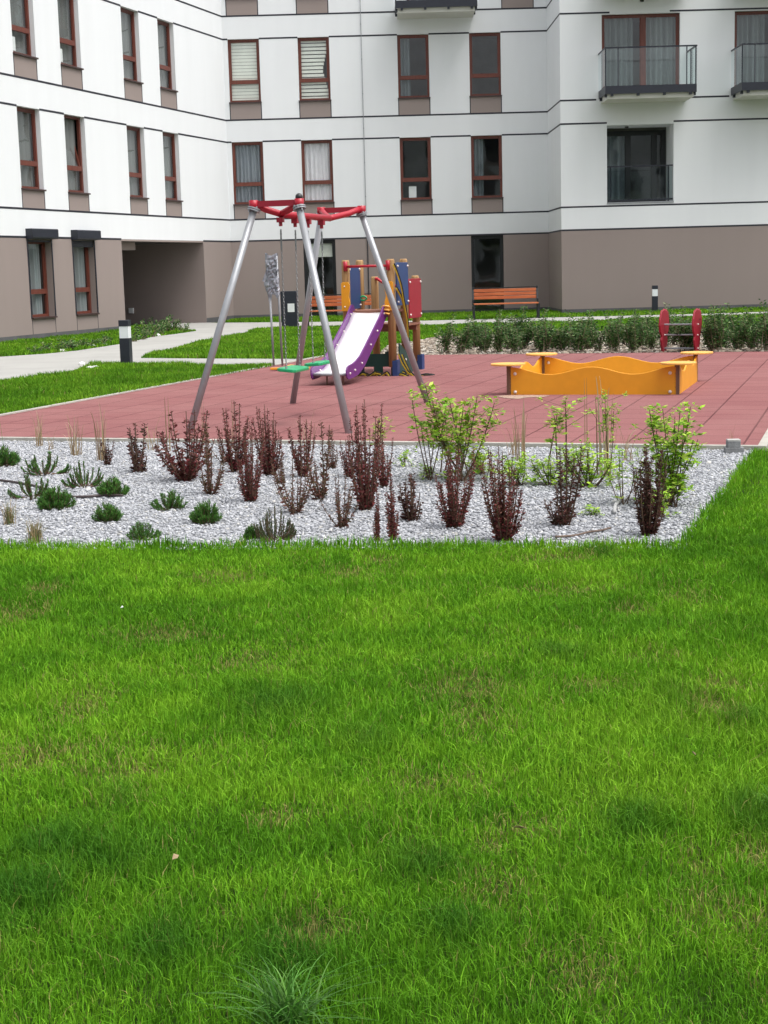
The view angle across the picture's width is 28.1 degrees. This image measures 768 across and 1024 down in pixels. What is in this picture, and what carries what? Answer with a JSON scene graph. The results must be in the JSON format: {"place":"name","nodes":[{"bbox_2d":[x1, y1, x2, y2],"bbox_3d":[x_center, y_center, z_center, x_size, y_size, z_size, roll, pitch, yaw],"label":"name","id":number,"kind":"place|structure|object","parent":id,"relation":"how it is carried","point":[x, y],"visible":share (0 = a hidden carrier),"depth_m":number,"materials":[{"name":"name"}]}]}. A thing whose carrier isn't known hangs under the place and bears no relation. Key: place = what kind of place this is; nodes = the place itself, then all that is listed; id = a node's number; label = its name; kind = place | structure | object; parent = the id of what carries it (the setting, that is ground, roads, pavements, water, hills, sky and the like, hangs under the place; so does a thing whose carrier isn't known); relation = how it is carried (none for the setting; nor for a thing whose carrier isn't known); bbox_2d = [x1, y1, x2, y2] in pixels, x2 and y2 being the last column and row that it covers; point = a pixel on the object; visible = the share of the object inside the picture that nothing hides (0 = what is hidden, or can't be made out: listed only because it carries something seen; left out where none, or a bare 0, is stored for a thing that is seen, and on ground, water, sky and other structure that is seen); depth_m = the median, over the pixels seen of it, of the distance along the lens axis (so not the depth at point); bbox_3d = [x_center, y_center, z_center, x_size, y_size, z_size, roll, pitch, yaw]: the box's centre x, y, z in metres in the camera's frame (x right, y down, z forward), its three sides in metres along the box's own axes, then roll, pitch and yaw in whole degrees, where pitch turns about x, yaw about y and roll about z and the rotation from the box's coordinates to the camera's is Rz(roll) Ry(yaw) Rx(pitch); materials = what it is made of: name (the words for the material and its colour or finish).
{"place":"outdoors","nodes":[
{"label":"outdoors","id":0,"kind":"place"},
{"bbox_2d":[0,440,752,549],"bbox_3d":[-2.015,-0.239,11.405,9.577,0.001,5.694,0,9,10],"label":"gravel floor","id":1,"kind":"structure","parent":0,"point":[332,532],"depth_m":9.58,"materials":[{"name":"grey gravel"}]},
{"bbox_2d":[0,445,21,466],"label":"dwarf pine","id":2,"kind":"object","parent":1,"relation":"on","point":[10,459],"visible":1,"depth_m":12.33,"materials":[{"name":"green plant"}]},
{"bbox_2d":[7,475,54,499],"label":"shrub","id":3,"kind":"object","parent":1,"relation":"on","point":[27,480],"visible":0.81,"depth_m":10.52,"materials":[{"name":"green plant"}]},
{"bbox_2d":[19,518,47,543],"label":"ornamental grass","id":4,"kind":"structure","parent":1,"relation":"on","point":[35,532],"depth_m":8.73,"materials":[{"name":"beige plant"}]},
{"bbox_2d":[21,451,71,475],"bbox_3d":[-2.585,-0.379,11.765,0.381,0.189,0.369,-7,10,-29],"label":"dwarf pine","id":5,"kind":"object","parent":1,"relation":"on","point":[33,467],"visible":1,"depth_m":11.75,"materials":[{"name":"green plant"}]},
{"bbox_2d":[34,486,76,509],"bbox_3d":[-2.140,-0.098,10.001,0.281,0.173,0.277,-4,9,-13],"label":"dwarf pine","id":6,"kind":"object","parent":1,"relation":"on","point":[58,500],"visible":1,"depth_m":9.98,"materials":[{"name":"green plant"}]},
{"bbox_2d":[61,461,103,487],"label":"shrub","id":7,"kind":"object","parent":1,"relation":"on","point":[72,483],"visible":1,"depth_m":10.99,"materials":[{"name":"green plant"}]},
{"bbox_2d":[90,501,123,521],"bbox_3d":[-1.704,-0.005,9.442,0.205,0.138,0.202,-6,10,-28],"label":"dwarf pine","id":8,"kind":"object","parent":1,"relation":"on","point":[108,512],"visible":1,"depth_m":9.40,"materials":[{"name":"green plant"}]},
{"bbox_2d":[95,474,130,496],"bbox_3d":[-1.854,-0.182,10.529,0.252,0.158,0.256,-5,10,-21],"label":"dwarf pine","id":9,"kind":"object","parent":1,"relation":"on","point":[109,487],"visible":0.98,"depth_m":10.48,"materials":[{"name":"green plant"}]},
{"bbox_2d":[126,423,147,472],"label":"barberry","id":10,"kind":"object","parent":1,"relation":"on","point":[135,458],"visible":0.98,"depth_m":11.72,"materials":[{"name":"brown plant"}]},
{"bbox_2d":[125,520,162,539],"bbox_3d":[-1.375,0.101,8.762,0.211,0.126,0.190,-8,11,-37],"label":"dwarf pine","id":11,"kind":"object","parent":1,"relation":"on","point":[141,532],"visible":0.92,"depth_m":8.74,"materials":[{"name":"green plant"}]},
{"bbox_2d":[150,488,187,510],"bbox_3d":[-1.381,-0.081,9.859,0.255,0.146,0.229,-5,10,-22],"label":"dwarf pine","id":12,"kind":"object","parent":1,"relation":"on","point":[170,503],"visible":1,"depth_m":9.83,"materials":[{"name":"green plant"}]},
{"bbox_2d":[153,409,215,481],"bbox_3d":[-1.444,-0.482,11.191,0.462,0.536,0.544,-2,9,0],"label":"barberry","id":13,"kind":"object","parent":1,"relation":"on","point":[189,469],"visible":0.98,"depth_m":11.15,"materials":[{"name":"red plant"}]},
{"bbox_2d":[187,499,222,524],"bbox_3d":[-1.072,-0.005,9.266,0.218,0.161,0.214,-10,12,-42],"label":"dwarf pine","id":14,"kind":"object","parent":1,"relation":"on","point":[200,514],"visible":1,"depth_m":9.24,"materials":[{"name":"green plant"}]},
{"bbox_2d":[198,423,226,494],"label":"barberry","id":15,"kind":"object","parent":1,"relation":"on","point":[210,488],"visible":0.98,"depth_m":10.45,"materials":[{"name":"red plant"}]},
{"bbox_2d":[215,402,251,471],"bbox_3d":[-1.130,-0.562,11.569,0.277,0.554,0.238,-2,9,-5],"label":"barberry","id":16,"kind":"object","parent":1,"relation":"on","point":[232,464],"visible":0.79,"depth_m":11.54,"materials":[{"name":"red plant"}]},
{"bbox_2d":[234,421,264,501],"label":"barberry","id":17,"kind":"object","parent":1,"relation":"on","point":[249,491],"visible":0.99,"depth_m":10.04,"materials":[{"name":"red plant"}]},
{"bbox_2d":[251,404,284,475],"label":"barberry","id":18,"kind":"object","parent":1,"relation":"on","point":[268,458],"visible":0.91,"depth_m":11.33,"materials":[{"name":"red plant"}]},
{"bbox_2d":[253,504,296,541],"bbox_3d":[-0.622,0.060,8.580,0.248,0.213,0.228,1,9,16],"label":"dwarf pine","id":19,"kind":"object","parent":1,"relation":"on","point":[290,528],"visible":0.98,"depth_m":8.60,"materials":[{"name":"green plant"}]},
{"bbox_2d":[269,457,314,514],"bbox_3d":[-0.542,-0.160,9.535,0.282,0.363,0.266,-8,11,-36],"label":"barberry","id":20,"kind":"object","parent":1,"relation":"on","point":[292,509],"visible":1,"depth_m":9.53,"materials":[{"name":"red plant"}]},
{"bbox_2d":[286,415,316,476],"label":"barberry","id":21,"kind":"object","parent":1,"relation":"on","point":[297,461],"visible":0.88,"depth_m":11.18,"materials":[{"name":"red plant"}]},
{"bbox_2d":[304,422,332,499],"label":"barberry","id":22,"kind":"object","parent":1,"relation":"on","point":[317,492],"visible":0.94,"depth_m":10.04,"materials":[{"name":"red plant"}]},
{"bbox_2d":[319,473,358,528],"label":"barberry","id":23,"kind":"object","parent":1,"relation":"on","point":[343,522],"visible":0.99,"depth_m":8.96,"materials":[{"name":"red plant"}]},
{"bbox_2d":[339,435,360,476],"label":"barberry","id":24,"kind":"object","parent":1,"relation":"on","point":[346,469],"visible":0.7,"depth_m":11.11,"materials":[{"name":"red plant"}]},
{"bbox_2d":[346,399,383,510],"bbox_3d":[-0.113,-0.345,9.555,0.246,0.709,0.205,-2,9,-4],"label":"barberry","id":25,"kind":"object","parent":1,"relation":"on","point":[364,491],"visible":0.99,"depth_m":9.55,"materials":[{"name":"red plant"}]},
{"bbox_2d":[374,436,393,487],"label":"barberry","id":26,"kind":"object","parent":1,"relation":"on","point":[383,481],"visible":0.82,"depth_m":10.55,"materials":[{"name":"red plant"}]},
{"bbox_2d":[384,462,399,539],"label":"barberry","id":27,"kind":"object","parent":1,"relation":"on","point":[392,528],"visible":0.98,"depth_m":8.47,"materials":[{"name":"red plant"}]},
{"bbox_2d":[397,473,423,521],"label":"barberry","id":28,"kind":"object","parent":1,"relation":"on","point":[410,515],"visible":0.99,"depth_m":9.14,"materials":[{"name":"red plant"}]},
{"bbox_2d":[407,388,459,480],"bbox_3d":[0.339,-0.549,10.768,0.317,0.674,0.344,6,11,38],"label":"lime shrub","id":29,"kind":"object","parent":1,"relation":"on","point":[421,424],"visible":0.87,"depth_m":10.79,"materials":[{"name":"green plant"}]},
{"bbox_2d":[433,443,476,527],"bbox_3d":[0.407,-0.145,8.837,0.241,0.500,0.200,3,10,28],"label":"barberry","id":30,"kind":"object","parent":1,"relation":"on","point":[454,514],"visible":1,"depth_m":8.83,"materials":[{"name":"red plant"}]},
{"bbox_2d":[417,382,505,481],"bbox_3d":[0.547,-0.571,10.776,0.647,0.707,0.609,-3,9,-11],"label":"lime shrub","id":31,"kind":"object","parent":1,"relation":"on","point":[459,437],"visible":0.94,"depth_m":10.71,"materials":[{"name":"green plant"}]},
{"bbox_2d":[479,445,525,541],"bbox_3d":[0.649,-0.095,8.363,0.206,0.540,0.247,-5,10,-19],"label":"barberry","id":32,"kind":"object","parent":1,"relation":"on","point":[503,525],"visible":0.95,"depth_m":8.34,"materials":[{"name":"red plant"}]},
{"bbox_2d":[492,451,542,485],"bbox_3d":[0.912,-0.291,10.465,0.301,0.232,0.374,-5,10,-20],"label":"lime shrub","id":33,"kind":"object","parent":1,"relation":"on","point":[522,468],"visible":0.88,"depth_m":10.44,"materials":[{"name":"green plant"}]},
{"bbox_2d":[510,402,526,460],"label":"ornamental grass","id":34,"kind":"object","parent":1,"relation":"on","point":[523,437],"depth_m":11.79,"materials":[{"name":"beige plant"}]},
{"bbox_2d":[525,455,569,485],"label":"lime shrub","id":35,"kind":"object","parent":1,"relation":"on","point":[548,474],"visible":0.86,"depth_m":10.46,"materials":[{"name":"green plant"}]},
{"bbox_2d":[542,443,585,525],"bbox_3d":[1.028,-0.155,8.833,0.231,0.490,0.212,-9,12,-40],"label":"barberry","id":36,"kind":"object","parent":1,"relation":"on","point":[564,517],"visible":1,"depth_m":8.81,"materials":[{"name":"red plant"}]},
{"bbox_2d":[536,396,595,468],"bbox_3d":[1.343,-0.592,11.298,0.421,0.540,0.451,-2,9,-6],"label":"lime shrub","id":37,"kind":"object","parent":1,"relation":"on","point":[553,426],"visible":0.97,"depth_m":11.24,"materials":[{"name":"green plant"}]},
{"bbox_2d":[551,442,617,488],"bbox_3d":[1.346,-0.314,10.320,0.534,0.300,0.429,4,11,31],"label":"lime shrub","id":38,"kind":"object","parent":1,"relation":"on","point":[589,471],"visible":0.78,"depth_m":10.30,"materials":[{"name":"green plant"}]},
{"bbox_2d":[584,390,627,475],"bbox_3d":[1.559,-0.552,10.755,0.242,0.620,0.259,-10,12,-43],"label":"lime shrub","id":39,"kind":"object","parent":1,"relation":"on","point":[612,419],"visible":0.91,"depth_m":10.74,"materials":[{"name":"green plant"}]},
{"bbox_2d":[595,376,619,474],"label":"ornamental grass","id":40,"kind":"object","parent":1,"relation":"on","point":[600,446],"depth_m":10.79,"materials":[{"name":"green plant"}]},
{"bbox_2d":[600,436,648,504],"bbox_3d":[1.495,-0.257,9.553,0.310,0.418,0.334,1,9,14],"label":"lime shrub","id":41,"kind":"object","parent":1,"relation":"on","point":[621,497],"visible":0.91,"depth_m":9.55,"materials":[{"name":"green plant"}]},
{"bbox_2d":[631,446,668,536],"bbox_3d":[1.453,-0.110,8.425,0.199,0.507,0.198,3,10,28],"label":"barberry","id":42,"kind":"object","parent":1,"relation":"on","point":[647,519],"visible":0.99,"depth_m":8.41,"materials":[{"name":"red plant"}]},
{"bbox_2d":[629,401,706,507],"bbox_3d":[1.743,-0.358,9.407,0.510,0.651,0.524,7,12,43],"label":"lime shrub","id":43,"kind":"object","parent":1,"relation":"on","point":[675,480],"visible":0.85,"depth_m":9.33,"materials":[{"name":"green plant"}]},
{"bbox_2d":[0,306,767,1023],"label":"ground","id":44,"kind":"structure","parent":0,"point":[470,1007],"depth_m":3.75,"materials":[{"name":"green plant"}]},
{"bbox_2d":[118,320,132,362],"bbox_3d":[-4.277,-2.788,25.434,0.165,0.775,0.165,0,9,8],"label":"bollard lamp","id":45,"kind":"object","parent":44,"relation":"on","point":[125,343],"visible":0.77,"depth_m":25.36,"materials":[{"name":"metal"}]},
{"bbox_2d":[0,355,323,415],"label":"kerb","id":46,"kind":"structure","parent":44,"relation":"on","point":[36,408],"depth_m":19.17,"materials":[{"name":"concrete"}]},
{"bbox_2d":[181,952,394,1023],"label":"grass tuft","id":47,"kind":"object","parent":44,"relation":"on","point":[285,997],"visible":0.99,"depth_m":3.07,"materials":[{"name":"green plant"}]},
{"bbox_2d":[280,291,298,326],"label":"metal cabinet","id":48,"kind":"object","parent":44,"relation":"on","point":[291,307],"visible":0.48,"depth_m":40.35,"materials":[{"name":"grey metal"}]},
{"bbox_2d":[0,437,766,450],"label":"kerb","id":49,"kind":"structure","parent":44,"relation":"on","point":[500,444],"depth_m":13.05,"materials":[{"name":"concrete"}]},
{"bbox_2d":[0,351,767,444],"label":"rubber surface","id":50,"kind":"object","parent":44,"relation":"on","point":[729,390],"visible":0.56,"depth_m":16.64,"materials":[{"name":"red rubber"}]},
{"bbox_2d":[262,253,283,365],"bbox_3d":[-1.747,-3.168,24.149,0.281,1.794,0.100,1,9,14],"label":"wrapped sign","id":51,"kind":"object","parent":50,"relation":"on","point":[270,280],"visible":0.98,"depth_m":24.06,"materials":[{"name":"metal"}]},
{"bbox_2d":[187,193,428,433],"bbox_3d":[-0.701,-2.027,15.466,1.697,2.223,3.170,1,9,15],"label":"swing set","id":52,"kind":"object","parent":50,"relation":"on","point":[297,206],"visible":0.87,"depth_m":14.37,"materials":[{"name":"metal"}]},
{"bbox_2d":[277,229,308,372],"bbox_3d":[-0.894,-2.028,14.751,0.191,1.355,0.470,1,9,15],"label":"swing","id":53,"kind":"object","parent":52,"relation":"hanging from","point":[294,368],"visible":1,"depth_m":14.68,"materials":[{"name":"green plastic"}]},
{"bbox_2d":[304,231,329,366],"bbox_3d":[-0.676,-2.163,15.551,0.191,1.351,0.470,1,9,15],"label":"swing","id":54,"kind":"object","parent":52,"relation":"hanging from","point":[320,363],"visible":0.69,"depth_m":15.46,"materials":[{"name":"green plastic"}]},
{"bbox_2d":[310,259,434,384],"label":"play tower","id":55,"kind":"structure","parent":50,"relation":"on","point":[356,340],"depth_m":21.22,"materials":[{"name":"wood"}]},
{"bbox_2d":[491,351,712,394],"bbox_3d":[2.636,-1.645,18.279,2.334,0.389,2.310,1,9,17],"label":"sandpit","id":56,"kind":"object","parent":50,"relation":"on","point":[618,375],"visible":0.96,"depth_m":17.50,"materials":[{"name":"plastic"}]},
{"bbox_2d":[659,308,701,351],"bbox_3d":[4.856,-2.962,25.127,0.599,0.728,0.520,3,10,27],"label":"climbing ladder","id":57,"kind":"object","parent":50,"relation":"on","point":[696,324],"visible":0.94,"depth_m":25.10,"materials":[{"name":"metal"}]},
{"bbox_2d":[0,0,767,342],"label":"apartment building","id":58,"kind":"structure","parent":44,"relation":"on","point":[566,156],"depth_m":45.91,"materials":[{"name":"white paint"}]},
{"bbox_2d":[10,0,38,79],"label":"window","id":59,"kind":"structure","parent":58,"relation":"in","point":[19,9],"depth_m":36.92,"materials":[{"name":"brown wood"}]},
{"bbox_2d":[17,107,46,208],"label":"window","id":60,"kind":"structure","parent":58,"relation":"in","point":[25,116],"depth_m":37.37,"materials":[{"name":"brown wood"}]},
{"bbox_2d":[25,228,58,318],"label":"window","id":61,"kind":"structure","parent":58,"relation":"in","point":[36,255],"depth_m":37.97,"materials":[{"name":"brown wood"}]},
{"bbox_2d":[57,0,83,88],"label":"window","id":62,"kind":"structure","parent":58,"relation":"in","point":[65,8],"depth_m":39.06,"materials":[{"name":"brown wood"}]},
{"bbox_2d":[64,115,90,210],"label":"window","id":63,"kind":"structure","parent":58,"relation":"in","point":[73,147],"depth_m":39.52,"materials":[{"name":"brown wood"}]},
{"bbox_2d":[71,230,100,315],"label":"window","id":64,"kind":"structure","parent":58,"relation":"in","point":[80,254],"depth_m":40.06,"materials":[{"name":"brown wood"}]},
{"bbox_2d":[120,7,143,101],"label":"window","id":65,"kind":"structure","parent":58,"relation":"in","point":[127,16],"depth_m":42.28,"materials":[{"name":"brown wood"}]},
{"bbox_2d":[126,126,148,208],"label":"window","id":66,"kind":"structure","parent":58,"relation":"in","point":[133,133],"depth_m":42.78,"materials":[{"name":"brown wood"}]},
{"bbox_2d":[157,20,177,105],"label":"window","id":67,"kind":"structure","parent":58,"relation":"in","point":[163,27],"depth_m":44.42,"materials":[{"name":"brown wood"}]},
{"bbox_2d":[163,132,182,215],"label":"window","id":68,"kind":"structure","parent":58,"relation":"in","point":[168,138],"depth_m":44.92,"materials":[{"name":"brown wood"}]},
{"bbox_2d":[228,39,261,119],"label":"window","id":69,"kind":"structure","parent":58,"relation":"in","point":[243,54],"depth_m":48.06,"materials":[{"name":"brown wood"}]},
{"bbox_2d":[232,142,265,218],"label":"window","id":70,"kind":"structure","parent":58,"relation":"in","point":[247,157],"depth_m":48.57,"materials":[{"name":"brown wood"}]},
{"bbox_2d":[297,37,331,116],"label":"window","id":71,"kind":"structure","parent":58,"relation":"in","point":[313,53],"depth_m":48.08,"materials":[{"name":"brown wood"}]},
{"bbox_2d":[301,140,334,213],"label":"window","id":72,"kind":"structure","parent":58,"relation":"in","point":[317,157],"depth_m":48.56,"materials":[{"name":"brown wood"}]},
{"bbox_2d":[303,240,336,315],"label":"garden door","id":73,"kind":"structure","parent":58,"relation":"in","point":[329,254],"depth_m":51.40,"materials":[{"name":"black glass"}]},
{"bbox_2d":[397,34,430,114],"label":"window","id":74,"kind":"structure","parent":58,"relation":"in","point":[412,50],"depth_m":48.22,"materials":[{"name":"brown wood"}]},
{"bbox_2d":[399,137,432,214],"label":"window","id":75,"kind":"structure","parent":58,"relation":"in","point":[415,153],"depth_m":50.57,"materials":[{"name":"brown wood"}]},
{"bbox_2d":[469,32,501,112],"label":"window","id":76,"kind":"structure","parent":58,"relation":"in","point":[484,48],"depth_m":50.06,"materials":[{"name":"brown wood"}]},
{"bbox_2d":[471,135,503,212],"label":"window","id":77,"kind":"structure","parent":58,"relation":"in","point":[486,151],"depth_m":48.71,"materials":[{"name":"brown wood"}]},
{"bbox_2d":[471,235,503,311],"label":"garden door","id":78,"kind":"structure","parent":58,"relation":"in","point":[487,266],"depth_m":51.43,"materials":[{"name":"black glass"}]},
{"bbox_2d":[607,127,665,202],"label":"loggia door","id":79,"kind":"structure","parent":58,"relation":"in","point":[625,146],"depth_m":46.57,"materials":[{"name":"black glass"}]},
{"bbox_2d":[602,13,678,87],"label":"balcony door","id":80,"kind":"structure","parent":58,"relation":"in","point":[653,65],"depth_m":45.04,"materials":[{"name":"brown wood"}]},
{"bbox_2d":[734,11,767,85],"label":"balcony door","id":81,"kind":"structure","parent":58,"relation":"in","point":[750,26],"depth_m":45.05,"materials":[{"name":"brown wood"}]},
{"bbox_2d":[0,312,767,379],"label":"path","id":82,"kind":"structure","parent":0,"point":[14,366],"depth_m":30.28,"materials":[{"name":"grey concrete"}]},
{"bbox_2d":[308,293,370,325],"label":"park bench","id":83,"kind":"object","parent":82,"relation":"on","point":[334,299],"visible":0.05,"depth_m":41.34,"materials":[{"name":"orange wood"}]},
{"bbox_2d":[472,286,539,319],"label":"park bench","id":84,"kind":"object","parent":82,"relation":"on","point":[506,292],"visible":0.99,"depth_m":43.28,"materials":[{"name":"orange wood"}]},
{"label":"hedge bed","id":85,"kind":"structure","parent":0,"visible":0},
{"bbox_2d":[434,313,456,353],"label":"hedge shrub","id":86,"kind":"object","parent":85,"relation":"on","point":[446,342],"visible":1,"depth_m":26.51,"materials":[{"name":"green plant"}]},
{"bbox_2d":[446,315,474,353],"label":"hedge shrub","id":87,"kind":"object","parent":85,"relation":"on","point":[463,341],"visible":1,"depth_m":26.33,"materials":[{"name":"green plant"}]},
{"bbox_2d":[490,317,507,352],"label":"hedge shrub","id":88,"kind":"object","parent":85,"relation":"on","point":[498,340],"visible":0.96,"depth_m":26.27,"materials":[{"name":"green plant"}]},
{"bbox_2d":[533,317,556,351],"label":"hedge shrub","id":89,"kind":"object","parent":85,"relation":"on","point":[547,340],"visible":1,"depth_m":25.89,"materials":[{"name":"green plant"}]},
{"bbox_2d":[552,319,573,351],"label":"hedge shrub","id":90,"kind":"object","parent":85,"relation":"on","point":[558,342],"visible":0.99,"depth_m":25.98,"materials":[{"name":"green plant"}]},
{"bbox_2d":[380,329,767,354],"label":"bed stones","id":91,"kind":"object","parent":85,"relation":"on","point":[430,344],"visible":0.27,"depth_m":26.43,"materials":[{"name":"grey gravel"}]},
{"bbox_2d":[565,313,594,351],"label":"hedge shrub","id":92,"kind":"object","parent":85,"relation":"on","point":[579,340],"visible":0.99,"depth_m":25.77,"materials":[{"name":"green plant"}]},
{"bbox_2d":[585,319,607,350],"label":"hedge shrub","id":93,"kind":"object","parent":85,"relation":"on","point":[594,337],"visible":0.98,"depth_m":25.83,"materials":[{"name":"green plant"}]},
{"bbox_2d":[601,309,624,351],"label":"hedge shrub","id":94,"kind":"object","parent":85,"relation":"on","point":[612,338],"visible":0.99,"depth_m":25.59,"materials":[{"name":"green plant"}]},
{"bbox_2d":[618,315,639,351],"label":"hedge shrub","id":95,"kind":"object","parent":85,"relation":"on","point":[630,336],"visible":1,"depth_m":25.39,"materials":[{"name":"green plant"}]},
{"bbox_2d":[641,317,659,348],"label":"hedge shrub","id":96,"kind":"object","parent":85,"relation":"on","point":[652,336],"visible":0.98,"depth_m":26.11,"materials":[{"name":"green plant"}]},
{"bbox_2d":[671,305,692,351],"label":"hedge shrub","id":97,"kind":"object","parent":85,"relation":"on","point":[681,330],"visible":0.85,"depth_m":25.20,"materials":[{"name":"green plant"}]},
{"bbox_2d":[702,305,729,350],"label":"hedge shrub","id":98,"kind":"object","parent":85,"relation":"on","point":[719,336],"visible":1,"depth_m":25.01,"materials":[{"name":"green plant"}]},
{"bbox_2d":[726,311,750,349],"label":"hedge shrub","id":99,"kind":"object","parent":85,"relation":"on","point":[737,343],"visible":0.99,"depth_m":25.09,"materials":[{"name":"green plant"}]},
{"bbox_2d":[739,315,760,348],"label":"hedge shrub","id":100,"kind":"object","parent":85,"relation":"on","point":[749,339],"visible":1,"depth_m":25.05,"materials":[{"name":"green plant"}]},
{"bbox_2d":[755,299,767,349],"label":"hedge shrub","id":101,"kind":"object","parent":85,"relation":"on","point":[763,335],"visible":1,"depth_m":24.80,"materials":[{"name":"green plant"}]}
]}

